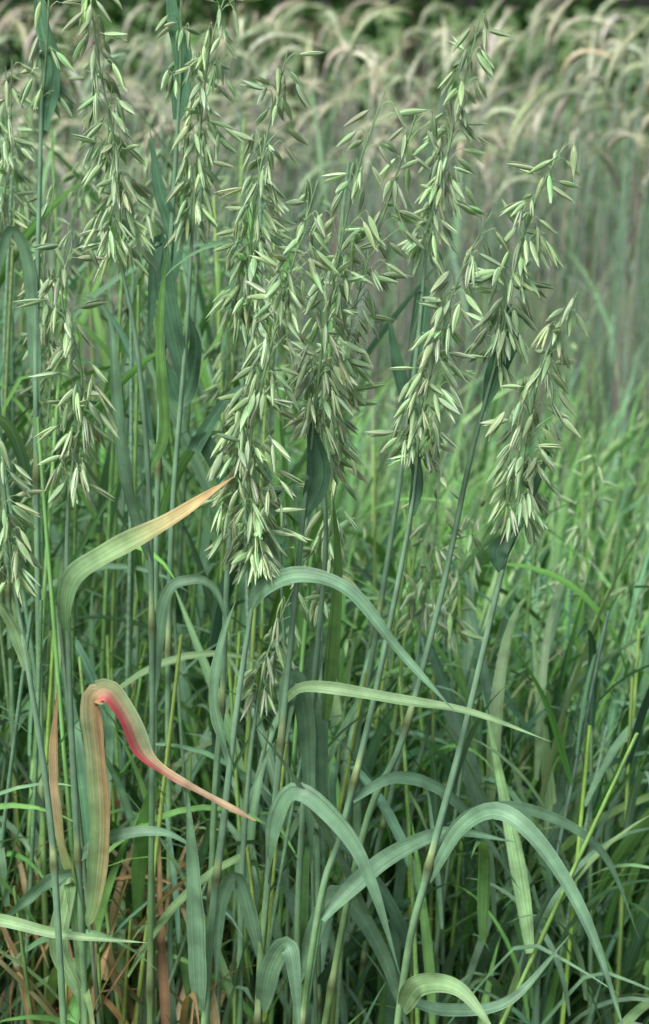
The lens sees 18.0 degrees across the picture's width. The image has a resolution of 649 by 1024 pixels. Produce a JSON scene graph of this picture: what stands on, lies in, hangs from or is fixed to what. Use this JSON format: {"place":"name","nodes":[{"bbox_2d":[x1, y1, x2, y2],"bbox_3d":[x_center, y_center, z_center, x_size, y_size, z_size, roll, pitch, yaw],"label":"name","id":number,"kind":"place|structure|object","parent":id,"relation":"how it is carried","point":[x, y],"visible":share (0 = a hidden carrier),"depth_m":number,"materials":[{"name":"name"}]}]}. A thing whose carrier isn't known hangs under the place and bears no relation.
{"place":"outdoors","nodes":[
{"label":"outdoors","id":0,"kind":"place"},
{"bbox_2d":[0,0,648,1023],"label":"ground","id":1,"kind":"structure","parent":0,"point":[378,43],"depth_m":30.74,"materials":[{"name":"green plant"}]},
{"bbox_2d":[0,60,40,1021],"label":"oat plant","id":2,"kind":"object","parent":1,"relation":"on","point":[6,169],"visible":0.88,"depth_m":1.98,"materials":[{"name":"green plant"}]},
{"bbox_2d":[0,0,81,1023],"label":"oat plant","id":3,"kind":"object","parent":1,"relation":"on","point":[47,97],"visible":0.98,"depth_m":1.90,"materials":[{"name":"green plant"}]},
{"bbox_2d":[0,439,145,1023],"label":"oat plant","id":4,"kind":"object","parent":1,"relation":"on","point":[18,581],"visible":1,"depth_m":1.70,"materials":[{"name":"green plant"}]},
{"bbox_2d":[5,231,255,1023],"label":"oat plant","id":5,"kind":"object","parent":1,"relation":"on","point":[94,851],"visible":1,"depth_m":1.73,"materials":[{"name":"green plant"}]},
{"bbox_2d":[62,0,231,1023],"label":"oat plant","id":6,"kind":"object","parent":1,"relation":"on","point":[157,620],"visible":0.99,"depth_m":1.73,"materials":[{"name":"green plant"}]},
{"bbox_2d":[150,0,203,1019],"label":"oat plant","id":7,"kind":"object","parent":1,"relation":"on","point":[176,87],"visible":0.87,"depth_m":1.94,"materials":[{"name":"green plant"}]},
{"bbox_2d":[148,0,259,965],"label":"oat plant","id":8,"kind":"object","parent":1,"relation":"on","point":[176,340],"visible":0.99,"depth_m":1.91,"materials":[{"name":"green plant"}]},
{"bbox_2d":[187,50,322,1023],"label":"oat plant","id":9,"kind":"object","parent":1,"relation":"on","point":[202,440],"visible":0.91,"depth_m":1.79,"materials":[{"name":"green plant"}]},
{"bbox_2d":[234,589,309,1023],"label":"oat plant","id":10,"kind":"object","parent":1,"relation":"on","point":[249,676],"visible":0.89,"depth_m":1.87,"materials":[{"name":"green plant"}]},
{"bbox_2d":[186,179,454,1023],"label":"oat plant","id":11,"kind":"object","parent":1,"relation":"on","point":[200,945],"visible":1,"depth_m":1.70,"materials":[{"name":"green plant"}]},
{"bbox_2d":[0,419,648,1023],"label":"oat undergrowth","id":12,"kind":"object","parent":1,"relation":"on","point":[522,923],"visible":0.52,"depth_m":2.07,"materials":[{"name":"green plant"}]},
{"bbox_2d":[0,27,648,1023],"bbox_3d":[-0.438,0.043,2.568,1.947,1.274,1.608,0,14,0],"label":"oat field","id":13,"kind":"structure","parent":1,"relation":"on","point":[110,517],"depth_m":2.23,"materials":[{"name":"green plant"}]},
{"bbox_2d":[0,0,648,278],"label":"hedge","id":14,"kind":"object","parent":1,"relation":"on","point":[190,17],"visible":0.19,"depth_m":9.31,"materials":[{"name":"green plant"}]},
{"bbox_2d":[285,432,368,1023],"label":"oat plant","id":15,"kind":"object","parent":1,"relation":"on","point":[308,551],"visible":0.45,"depth_m":1.91,"materials":[{"name":"green plant"}]},
{"bbox_2d":[291,108,440,1023],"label":"oat plant","id":16,"kind":"object","parent":1,"relation":"on","point":[362,920],"visible":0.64,"depth_m":1.80,"materials":[{"name":"green plant"}]},
{"bbox_2d":[214,92,550,1023],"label":"oat plant","id":17,"kind":"object","parent":1,"relation":"on","point":[296,688],"visible":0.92,"depth_m":1.76,"materials":[{"name":"green plant"}]},
{"bbox_2d":[300,198,518,1023],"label":"oat plant","id":18,"kind":"object","parent":1,"relation":"on","point":[407,449],"visible":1,"depth_m":1.74,"materials":[{"name":"green plant"}]},
{"bbox_2d":[354,470,464,1023],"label":"oat plant","id":19,"kind":"object","parent":1,"relation":"on","point":[402,622],"visible":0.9,"depth_m":2.03,"materials":[{"name":"green plant"}]},
{"bbox_2d":[329,8,512,1023],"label":"oat plant","id":20,"kind":"object","parent":1,"relation":"on","point":[432,191],"visible":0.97,"depth_m":1.93,"materials":[{"name":"green plant"}]},
{"bbox_2d":[393,496,485,891],"bbox_3d":[0.111,0.378,2.203,0.116,0.820,0.066,7,15,25],"label":"oat plant","id":21,"kind":"object","parent":1,"relation":"on","point":[450,637],"visible":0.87,"depth_m":2.13,"materials":[{"name":"green plant"}]},
{"bbox_2d":[321,140,581,1023],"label":"oat plant","id":22,"kind":"object","parent":1,"relation":"on","point":[507,343],"visible":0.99,"depth_m":1.75,"materials":[{"name":"green plant"}]},
{"bbox_2d":[394,292,639,1023],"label":"oat plant","id":23,"kind":"object","parent":1,"relation":"on","point":[413,990],"visible":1,"depth_m":1.74,"materials":[{"name":"green plant"}]},
{"bbox_2d":[476,439,616,995],"bbox_3d":[0.257,0.313,2.451,0.161,0.828,0.060,4,15,16],"label":"oat plant","id":24,"kind":"object","parent":1,"relation":"on","point":[573,531],"visible":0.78,"depth_m":2.37,"materials":[{"name":"green plant"}]}
]}

